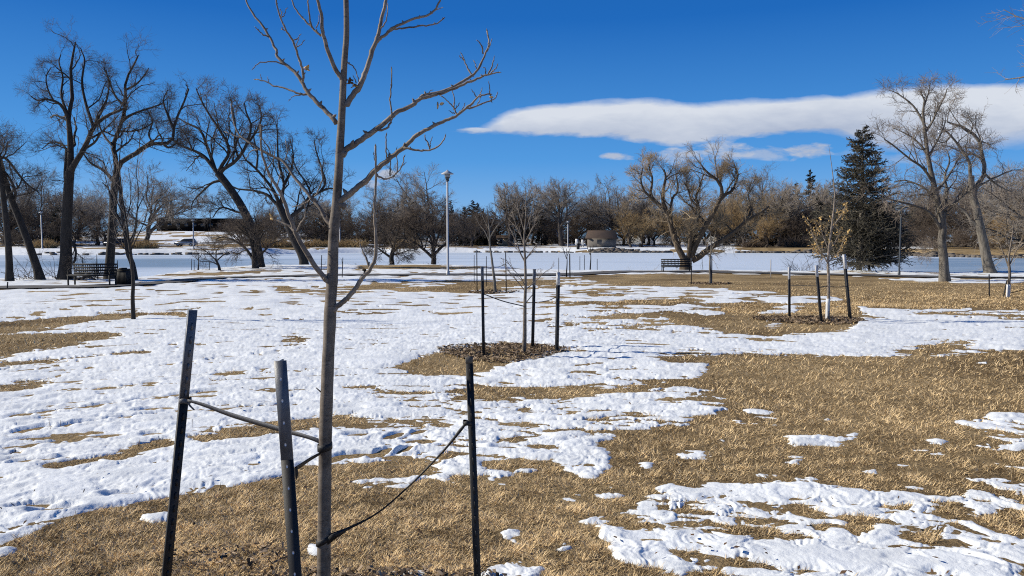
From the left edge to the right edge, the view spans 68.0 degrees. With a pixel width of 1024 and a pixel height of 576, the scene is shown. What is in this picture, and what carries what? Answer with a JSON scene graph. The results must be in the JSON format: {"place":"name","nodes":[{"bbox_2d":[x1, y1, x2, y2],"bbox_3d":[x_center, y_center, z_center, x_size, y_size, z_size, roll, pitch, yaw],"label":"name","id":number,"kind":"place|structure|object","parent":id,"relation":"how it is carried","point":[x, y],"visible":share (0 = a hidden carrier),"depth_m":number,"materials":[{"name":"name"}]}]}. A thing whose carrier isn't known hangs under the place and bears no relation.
{"place":"outdoors","nodes":[
{"label":"outdoors","id":0,"kind":"place"},
{"bbox_2d":[0,270,987,287],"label":"path","id":1,"kind":"structure","parent":0,"point":[166,281],"depth_m":42.17,"materials":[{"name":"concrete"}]},
{"bbox_2d":[66,263,116,284],"bbox_3d":[-17.367,-0.519,31.392,1.800,0.972,0.574,0,4,0],"label":"park bench","id":2,"kind":"object","parent":1,"relation":"on","point":[109,274],"visible":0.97,"depth_m":31.62,"materials":[{"name":"black metal"}]},
{"bbox_2d":[115,268,130,283],"bbox_3d":[-16.546,-0.502,32.328,0.491,0.726,0.491,0,4,0],"label":"trash bin","id":3,"kind":"object","parent":1,"relation":"on","point":[123,276],"visible":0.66,"depth_m":32.10,"materials":[{"name":"black metal"}]},
{"bbox_2d":[661,259,690,271],"bbox_3d":[10.193,-1.353,47.012,1.824,0.884,0.574,0,4,0],"label":"park bench","id":4,"kind":"object","parent":1,"relation":"on","point":[675,263],"visible":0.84,"depth_m":47.25,"materials":[{"name":"black metal"}]},
{"bbox_2d":[0,231,1023,575],"bbox_3d":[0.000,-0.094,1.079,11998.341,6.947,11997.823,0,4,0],"label":"ground","id":5,"kind":"structure","parent":0,"point":[664,279],"depth_m":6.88,"materials":[{"name":"plant"}]},
{"bbox_2d":[0,224,40,246],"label":"thicket","id":6,"kind":"object","parent":5,"relation":"on","point":[15,239],"visible":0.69,"depth_m":166.83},
{"bbox_2d":[0,122,48,280],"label":"bare tree","id":7,"kind":"object","parent":5,"relation":"on","point":[9,273],"visible":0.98,"depth_m":35.87,"materials":[{"name":"brown plant"}]},
{"bbox_2d":[0,199,49,245],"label":"bare tree","id":8,"kind":"object","parent":5,"relation":"on","point":[26,211],"visible":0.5,"depth_m":172.77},
{"bbox_2d":[0,175,50,228],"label":"bare tree","id":9,"kind":"object","parent":5,"relation":"on","point":[30,198],"visible":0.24,"depth_m":178.86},
{"bbox_2d":[0,118,63,279],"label":"bare tree","id":10,"kind":"object","parent":5,"relation":"on","point":[38,273],"visible":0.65,"depth_m":36.75,"materials":[{"name":"brown plant"}]},
{"bbox_2d":[7,166,82,242],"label":"bare tree","id":11,"kind":"object","parent":5,"relation":"on","point":[51,174],"visible":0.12,"depth_m":200.54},
{"bbox_2d":[8,204,89,238],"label":"bare tree","id":12,"kind":"object","parent":5,"relation":"on","point":[38,224],"visible":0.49,"depth_m":171.21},
{"bbox_2d":[0,247,103,279],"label":"bare shrub","id":13,"kind":"object","parent":5,"relation":"on","point":[25,276],"visible":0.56,"depth_m":37.80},
{"bbox_2d":[43,207,61,243],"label":"evergreen","id":14,"kind":"object","parent":5,"relation":"on","point":[55,236],"visible":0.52,"depth_m":170.95,"materials":[{"name":"green plant"}]},
{"bbox_2d":[36,211,103,246],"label":"bare tree","id":15,"kind":"object","parent":5,"relation":"on","point":[75,235],"visible":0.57,"depth_m":169.72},
{"bbox_2d":[39,188,105,222],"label":"bare tree","id":16,"kind":"object","parent":5,"relation":"on","point":[53,202],"visible":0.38,"depth_m":189.45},
{"bbox_2d":[13,17,146,279],"bbox_3d":[-20.867,-6.666,36.598,7.719,13.262,4.453,2,4,33],"label":"bare tree","id":17,"kind":"object","parent":5,"relation":"on","point":[71,165],"visible":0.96,"depth_m":36.69,"materials":[{"name":"brown plant"}]},
{"bbox_2d":[55,193,108,245],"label":"bare tree","id":18,"kind":"object","parent":5,"relation":"on","point":[91,206],"visible":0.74,"depth_m":173.82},
{"bbox_2d":[80,210,143,246],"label":"bare tree","id":19,"kind":"object","parent":5,"relation":"on","point":[97,228],"visible":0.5,"depth_m":167.76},
{"bbox_2d":[88,104,163,318],"bbox_3d":[-8.591,-1.670,16.850,2.017,4.874,1.357,0,4,0],"label":"young tree","id":20,"kind":"object","parent":5,"relation":"on","point":[133,314],"visible":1,"depth_m":16.99,"materials":[{"name":"brown plant"}]},
{"bbox_2d":[86,162,166,279],"bbox_3d":[-19.017,-3.204,37.080,3.878,6.148,2.752,0,4,0],"label":"bare tree","id":21,"kind":"object","parent":5,"relation":"on","point":[122,219],"visible":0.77,"depth_m":36.89,"materials":[{"name":"brown plant"}]},
{"bbox_2d":[117,237,154,248],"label":"dry shrub","id":22,"kind":"object","parent":5,"relation":"on","point":[140,245],"visible":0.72,"depth_m":145.26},
{"bbox_2d":[77,25,217,278],"bbox_3d":[-17.639,-6.608,37.275,7.823,12.926,4.819,3,5,40],"label":"bare tree","id":23,"kind":"object","parent":5,"relation":"on","point":[110,253],"visible":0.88,"depth_m":37.62,"materials":[{"name":"brown plant"}]},
{"bbox_2d":[117,160,215,243],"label":"bare tree","id":24,"kind":"object","parent":5,"relation":"on","point":[166,205],"visible":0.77,"depth_m":148.04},
{"bbox_2d":[161,309,197,575],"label":"metal stake","id":25,"kind":"object","parent":5,"relation":"on","point":[186,371],"visible":0.98,"depth_m":3.09,"materials":[{"name":"metal"}]},
{"bbox_2d":[178,397,332,452],"bbox_3d":[-1.008,0.523,2.939,0.759,0.138,0.054,2,4,25],"label":"strap","id":26,"kind":"object","parent":25,"relation":"attached to","point":[321,449],"visible":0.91,"depth_m":2.95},
{"bbox_2d":[154,210,242,231],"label":"building","id":27,"kind":"structure","parent":5,"relation":"on","point":[187,226],"depth_m":299.01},
{"bbox_2d":[186,234,253,269],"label":"bare tree","id":28,"kind":"object","parent":5,"relation":"on","point":[215,261],"visible":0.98,"depth_m":49.93,"materials":[{"name":"brown plant"}]},
{"bbox_2d":[157,73,285,266],"bbox_3d":[-21.347,-8.607,55.658,9.248,14.616,6.988,-1,4,-19],"label":"bare tree","id":29,"kind":"object","parent":5,"relation":"on","point":[229,187],"visible":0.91,"depth_m":55.40,"materials":[{"name":"brown plant"}]},
{"bbox_2d":[156,540,300,575],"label":"mulch","id":30,"kind":"object","parent":5,"relation":"on","point":[263,548],"visible":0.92,"depth_m":3.86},
{"bbox_2d":[212,214,253,242],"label":"bare tree","id":31,"kind":"object","parent":5,"relation":"on","point":[219,230],"visible":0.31,"depth_m":183.47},
{"bbox_2d":[196,198,294,268],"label":"bare tree","id":32,"kind":"object","parent":5,"relation":"on","point":[254,230],"visible":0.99,"depth_m":52.63,"materials":[{"name":"brown plant"}]},
{"bbox_2d":[242,208,315,239],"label":"bare tree","id":33,"kind":"object","parent":5,"relation":"on","point":[284,229],"visible":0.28,"depth_m":179.60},
{"bbox_2d":[207,99,356,264],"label":"bare tree","id":34,"kind":"object","parent":5,"relation":"on","point":[302,258],"visible":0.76,"depth_m":69.58,"materials":[{"name":"brown plant"}]},
{"bbox_2d":[274,359,301,575],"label":"metal stake","id":35,"kind":"object","parent":5,"relation":"on","point":[287,462],"visible":1,"depth_m":2.54,"materials":[{"name":"metal"}]},
{"bbox_2d":[275,452,320,479],"bbox_3d":[-0.757,0.622,2.651,0.108,0.067,0.258,0,4,3],"label":"tree strap","id":36,"kind":"object","parent":35,"relation":"attached to","point":[300,465],"visible":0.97,"depth_m":2.62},
{"bbox_2d":[281,220,328,241],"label":"thicket","id":37,"kind":"object","parent":5,"relation":"on","point":[315,229],"visible":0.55,"depth_m":185.39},
{"bbox_2d":[303,197,355,239],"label":"bare tree","id":38,"kind":"object","parent":5,"relation":"on","point":[327,205],"visible":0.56,"depth_m":187.62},
{"bbox_2d":[293,209,367,238],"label":"bare tree","id":39,"kind":"object","parent":5,"relation":"on","point":[326,230],"visible":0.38,"depth_m":188.36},
{"bbox_2d":[312,190,369,238],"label":"bare tree","id":40,"kind":"object","parent":5,"relation":"on","point":[348,202],"visible":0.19,"depth_m":207.52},
{"bbox_2d":[341,238,370,247],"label":"dry shrub","id":41,"kind":"object","parent":5,"relation":"on","point":[353,244],"visible":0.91,"depth_m":161.17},
{"bbox_2d":[321,212,398,243],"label":"bare tree","id":42,"kind":"object","parent":5,"relation":"on","point":[357,231],"visible":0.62,"depth_m":175.68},
{"bbox_2d":[224,0,500,575],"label":"young tree","id":43,"kind":"object","parent":5,"relation":"on","point":[330,280],"visible":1,"depth_m":2.73,"materials":[{"name":"brown plant"}]},
{"bbox_2d":[358,179,395,220],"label":"bare tree","id":44,"kind":"object","parent":5,"relation":"on","point":[377,202],"visible":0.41,"depth_m":220.42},
{"bbox_2d":[237,564,520,575],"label":"mulch","id":45,"kind":"object","parent":5,"relation":"on","point":[402,571],"visible":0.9,"depth_m":3.69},
{"bbox_2d":[353,201,418,244],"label":"bare tree","id":46,"kind":"object","parent":5,"relation":"on","point":[378,208],"visible":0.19,"depth_m":189.51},
{"bbox_2d":[362,205,424,264],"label":"bare tree","id":47,"kind":"object","parent":5,"relation":"on","point":[381,243],"visible":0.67,"depth_m":65.81,"materials":[{"name":"brown plant"}]},
{"bbox_2d":[370,158,458,246],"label":"bare tree","id":48,"kind":"object","parent":5,"relation":"on","point":[404,197],"visible":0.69,"depth_m":170.07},
{"bbox_2d":[383,193,485,264],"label":"bare tree","id":49,"kind":"object","parent":5,"relation":"on","point":[425,230],"visible":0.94,"depth_m":62.83,"materials":[{"name":"brown plant"}]},
{"bbox_2d":[441,170,452,274],"bbox_3d":[-3.633,-3.628,42.865,0.720,6.049,0.720,0,4,0],"label":"street lamp","id":50,"kind":"object","parent":5,"relation":"on","point":[447,173],"visible":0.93,"depth_m":42.79,"materials":[{"name":"grey metal"}]},
{"bbox_2d":[465,356,480,575],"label":"metal stake","id":51,"kind":"object","parent":5,"relation":"on","point":[473,467],"visible":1,"depth_m":2.79,"materials":[{"name":"black metal"}]},
{"bbox_2d":[316,419,471,546],"bbox_3d":[-0.437,0.721,2.799,0.580,0.473,0.063,0,4,0],"label":"tree strap","id":52,"kind":"object","parent":51,"relation":"attached to","point":[331,537],"visible":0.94,"depth_m":2.79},
{"bbox_2d":[431,208,517,246],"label":"bare tree","id":53,"kind":"object","parent":5,"relation":"on","point":[476,230],"visible":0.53,"depth_m":180.12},
{"bbox_2d":[466,203,490,244],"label":"evergreen","id":54,"kind":"object","parent":5,"relation":"on","point":[482,238],"visible":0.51,"depth_m":188.93,"materials":[{"name":"green plant"}]},
{"bbox_2d":[481,266,484,355],"bbox_3d":[-0.418,0.488,10.968,0.067,1.599,0.055,0,4,0],"label":"metal stake","id":55,"kind":"object","parent":5,"relation":"on","point":[482,311],"visible":0.84,"depth_m":10.94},
{"bbox_2d":[471,194,507,291],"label":"young tree","id":56,"kind":"object","parent":5,"relation":"on","point":[494,280],"visible":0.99,"depth_m":26.98,"materials":[{"name":"brown plant"}]},
{"bbox_2d":[451,203,545,244],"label":"bare tree","id":57,"kind":"object","parent":5,"relation":"on","point":[499,229],"visible":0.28,"depth_m":189.59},
{"bbox_2d":[437,341,570,362],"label":"mulch","id":58,"kind":"object","parent":5,"relation":"on","point":[507,349],"visible":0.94,"depth_m":11.33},
{"bbox_2d":[0,231,1023,575],"bbox_3d":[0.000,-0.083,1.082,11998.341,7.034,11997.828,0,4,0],"label":"snow","id":59,"kind":"structure","parent":5,"relation":"on","point":[402,333],"depth_m":8.14,"materials":[{"name":"snow"}]},
{"bbox_2d":[0,328,1023,574],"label":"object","id":60,"kind":"object","parent":5,"relation":"on","point":[568,538],"depth_m":4.37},
{"bbox_2d":[491,178,549,245],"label":"bare tree","id":61,"kind":"object","parent":5,"relation":"on","point":[507,204],"visible":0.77,"depth_m":181.47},
{"bbox_2d":[468,201,584,245],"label":"bare tree","id":62,"kind":"object","parent":5,"relation":"on","point":[538,228],"visible":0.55,"depth_m":185.88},
{"bbox_2d":[501,181,554,352],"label":"young tree","id":63,"kind":"object","parent":5,"relation":"on","point":[524,339],"visible":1,"depth_m":11.31,"materials":[{"name":"brown plant"}]},
{"bbox_2d":[37,247,1023,257],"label":"riprap","id":64,"kind":"object","parent":5,"relation":"on","point":[611,250],"visible":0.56,"depth_m":151.52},
{"bbox_2d":[531,269,535,346],"bbox_3d":[0.335,0.466,11.973,0.084,1.532,0.061,0,4,0],"label":"metal stake","id":65,"kind":"object","parent":5,"relation":"on","point":[533,312],"visible":0.81,"depth_m":11.94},
{"bbox_2d":[532,211,549,245],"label":"evergreen","id":66,"kind":"object","parent":5,"relation":"on","point":[544,242],"visible":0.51,"depth_m":189.24,"materials":[{"name":"green plant"}]},
{"bbox_2d":[508,177,585,245],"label":"bare tree","id":67,"kind":"object","parent":5,"relation":"on","point":[561,204],"visible":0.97,"depth_m":176.64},
{"bbox_2d":[555,272,559,350],"bbox_3d":[0.679,0.514,11.368,0.080,1.501,0.061,0,4,0],"label":"metal stake","id":68,"kind":"object","parent":5,"relation":"on","point":[557,310],"visible":0.79,"depth_m":11.35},
{"bbox_2d":[98,280,1023,315],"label":"grass","id":69,"kind":"structure","parent":5,"relation":"on","point":[909,305],"depth_m":22.25,"materials":[{"name":"plant"}]},
{"bbox_2d":[558,224,586,244],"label":"thicket","id":70,"kind":"object","parent":5,"relation":"on","point":[573,236],"visible":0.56,"depth_m":196.29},
{"bbox_2d":[546,203,608,244],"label":"bare tree","id":71,"kind":"object","parent":5,"relation":"on","point":[584,231],"visible":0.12,"depth_m":198.52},
{"bbox_2d":[568,182,631,243],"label":"bare tree","id":72,"kind":"object","parent":5,"relation":"on","point":[589,195],"visible":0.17,"depth_m":197.28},
{"bbox_2d":[585,230,617,246],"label":"shed","id":73,"kind":"structure","parent":5,"relation":"on","point":[601,238],"depth_m":163.72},
{"bbox_2d":[552,191,662,241],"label":"bare tree","id":74,"kind":"object","parent":5,"relation":"on","point":[588,225],"visible":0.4,"depth_m":189.47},
{"bbox_2d":[568,172,648,229],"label":"bare tree","id":75,"kind":"object","parent":5,"relation":"on","point":[602,211],"visible":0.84,"depth_m":181.60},
{"bbox_2d":[588,201,663,243],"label":"bare tree","id":76,"kind":"object","parent":5,"relation":"on","point":[614,227],"visible":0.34,"depth_m":183.35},
{"bbox_2d":[607,201,653,246],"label":"bare tree","id":77,"kind":"object","parent":5,"relation":"on","point":[626,226],"visible":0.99,"depth_m":168.00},
{"bbox_2d":[627,213,662,246],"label":"bare tree","id":78,"kind":"object","parent":5,"relation":"on","point":[649,224],"visible":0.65,"depth_m":171.69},
{"bbox_2d":[626,184,668,244],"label":"bare tree","id":79,"kind":"object","parent":5,"relation":"on","point":[645,213],"visible":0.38,"depth_m":186.03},
{"bbox_2d":[632,210,688,245],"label":"bare tree","id":80,"kind":"object","parent":5,"relation":"on","point":[654,239],"visible":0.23,"depth_m":184.00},
{"bbox_2d":[651,203,691,246],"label":"bare tree","id":81,"kind":"object","parent":5,"relation":"on","point":[677,230],"visible":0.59,"depth_m":174.94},
{"bbox_2d":[625,138,788,269],"bbox_3d":[13.325,-5.329,53.373,11.596,10.608,6.694,0,4,0],"label":"bare tree","id":82,"kind":"object","parent":5,"relation":"on","point":[694,237],"visible":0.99,"depth_m":52.72,"materials":[{"name":"brown plant"}]},
{"bbox_2d":[683,201,752,239],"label":"bare tree","id":83,"kind":"object","parent":5,"relation":"on","point":[717,235],"visible":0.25,"depth_m":179.21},
{"bbox_2d":[707,189,769,245],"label":"bare tree","id":84,"kind":"object","parent":5,"relation":"on","point":[735,205],"visible":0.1,"depth_m":182.81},
{"bbox_2d":[710,191,785,242],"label":"bare tree","id":85,"kind":"object","parent":5,"relation":"on","point":[738,217],"visible":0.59,"depth_m":170.63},
{"bbox_2d":[738,238,768,247],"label":"dry shrub","id":86,"kind":"object","parent":5,"relation":"on","point":[747,244],"visible":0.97,"depth_m":167.15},
{"bbox_2d":[745,209,784,247],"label":"bare tree","id":87,"kind":"object","parent":5,"relation":"on","point":[765,228],"visible":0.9,"depth_m":163.10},
{"bbox_2d":[739,162,793,240],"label":"bare tree","id":88,"kind":"object","parent":5,"relation":"on","point":[760,188],"visible":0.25,"depth_m":184.53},
{"bbox_2d":[788,267,790,316],"bbox_3d":[6.198,0.251,16.968,0.092,1.436,0.061,0,4,0],"label":"metal stake","id":89,"kind":"object","parent":5,"relation":"on","point":[789,292],"visible":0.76,"depth_m":16.95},
{"bbox_2d":[778,235,809,247],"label":"dry shrub","id":90,"kind":"object","parent":5,"relation":"on","point":[789,243],"visible":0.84,"depth_m":164.20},
{"bbox_2d":[759,177,831,246],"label":"bare tree","id":91,"kind":"object","parent":5,"relation":"on","point":[783,198],"visible":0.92,"depth_m":175.75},
{"bbox_2d":[769,204,824,238],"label":"bare tree","id":92,"kind":"object","parent":5,"relation":"on","point":[798,223],"visible":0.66,"depth_m":175.98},
{"bbox_2d":[798,169,815,214],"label":"evergreen","id":93,"kind":"object","parent":5,"relation":"on","point":[810,180],"visible":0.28,"depth_m":213.09,"materials":[{"name":"green plant"}]},
{"bbox_2d":[750,314,864,324],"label":"mulch","id":94,"kind":"object","parent":5,"relation":"on","point":[811,319],"visible":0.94,"depth_m":16.36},
{"bbox_2d":[785,179,844,245],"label":"bare tree","id":95,"kind":"object","parent":5,"relation":"on","point":[819,192],"visible":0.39,"depth_m":189.01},
{"bbox_2d":[815,265,822,320],"bbox_3d":[6.463,0.272,15.971,0.234,1.508,0.067,0,4,0],"label":"metal stake","id":96,"kind":"object","parent":5,"relation":"on","point":[818,293],"visible":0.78,"depth_m":15.94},
{"bbox_2d":[801,149,851,318],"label":"young tree","id":97,"kind":"object","parent":5,"relation":"on","point":[827,260],"visible":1,"depth_m":16.30,"materials":[{"name":"brown plant"}]},
{"bbox_2d":[842,254,851,317],"bbox_3d":[7.370,0.125,16.660,0.273,1.733,0.074,0,4,0],"label":"metal stake","id":98,"kind":"object","parent":5,"relation":"on","point":[847,285],"visible":0.86,"depth_m":16.64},
{"bbox_2d":[800,126,916,272],"bbox_3d":[22.599,-5.465,48.458,6.762,9.775,6.129,-1,4,-11],"label":"spruce","id":99,"kind":"object","parent":5,"relation":"on","point":[856,172],"visible":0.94,"depth_m":48.07,"materials":[{"name":"green plant"}]},
{"bbox_2d":[820,202,918,270],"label":"juniper","id":100,"kind":"object","parent":5,"relation":"on","point":[881,251],"visible":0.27,"depth_m":48.70,"materials":[{"name":"green plant"}]},
{"bbox_2d":[895,203,908,274],"bbox_3d":[21.470,-2.627,41.995,0.720,4.073,0.720,0,4,0],"label":"street lamp","id":101,"kind":"object","parent":5,"relation":"on","point":[899,207],"visible":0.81,"depth_m":41.94,"materials":[{"name":"grey metal"}]},
{"bbox_2d":[895,222,947,247],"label":"thicket","id":102,"kind":"object","parent":5,"relation":"on","point":[919,236],"visible":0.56,"depth_m":155.06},
{"bbox_2d":[899,189,944,236],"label":"bare tree","id":103,"kind":"object","parent":5,"relation":"on","point":[919,204],"visible":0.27,"depth_m":164.84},
{"bbox_2d":[854,70,995,281],"bbox_3d":[19.150,-5.176,35.826,6.277,10.313,3.712,0,4,0],"label":"bare tree","id":104,"kind":"object","parent":5,"relation":"on","point":[941,212],"visible":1,"depth_m":35.75,"materials":[{"name":"grey plant"}]},
{"bbox_2d":[916,224,974,247],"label":"thicket","id":105,"kind":"object","parent":5,"relation":"on","point":[934,233],"visible":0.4,"depth_m":149.95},
{"bbox_2d":[902,196,990,244],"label":"bare tree","id":106,"kind":"object","parent":5,"relation":"on","point":[932,220],"visible":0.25,"depth_m":156.96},
{"bbox_2d":[907,195,994,246],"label":"bare tree","id":107,"kind":"object","parent":5,"relation":"on","point":[926,219],"visible":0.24,"depth_m":156.80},
{"bbox_2d":[949,223,999,249],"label":"thicket","id":108,"kind":"object","parent":5,"relation":"on","point":[966,237],"visible":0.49,"depth_m":141.31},
{"bbox_2d":[927,86,1023,272],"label":"bare tree","id":109,"kind":"object","parent":5,"relation":"on","point":[988,265],"visible":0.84,"depth_m":45.69,"materials":[{"name":"grey plant"}]},
{"bbox_2d":[947,159,1023,271],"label":"bare tree","id":110,"kind":"object","parent":5,"relation":"on","point":[1007,214],"visible":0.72,"depth_m":60.01,"materials":[{"name":"brown plant"}]},
{"bbox_2d":[965,160,1023,246],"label":"bare tree","id":111,"kind":"object","parent":5,"relation":"on","point":[1022,196],"visible":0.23,"depth_m":148.56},
{"bbox_2d":[968,185,1023,247],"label":"bare tree","id":112,"kind":"object","parent":5,"relation":"on","point":[1001,211],"visible":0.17,"depth_m":142.70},
{"bbox_2d":[975,6,1023,95],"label":"bare tree","id":113,"kind":"object","parent":5,"relation":"on","point":[1011,34],"visible":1,"depth_m":28.43,"materials":[{"name":"brown plant"}]},
{"bbox_2d":[983,206,1021,249],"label":"bare tree","id":114,"kind":"object","parent":5,"relation":"on","point":[999,227],"visible":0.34,"depth_m":133.45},
{"bbox_2d":[989,221,1023,297],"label":"young tree","id":115,"kind":"object","parent":5,"relation":"on","point":[1008,285],"visible":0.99,"depth_m":24.00,"materials":[{"name":"brown plant"}]},
{"bbox_2d":[0,252,1023,277],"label":"pond ice","id":116,"kind":"structure","parent":0,"point":[150,265],"depth_m":96.92,"materials":[{"name":"ice"}]},
{"bbox_2d":[0,0,1023,237],"label":"sky","id":117,"kind":"structure","parent":0,"point":[582,86],"materials":[{"name":"blue"}]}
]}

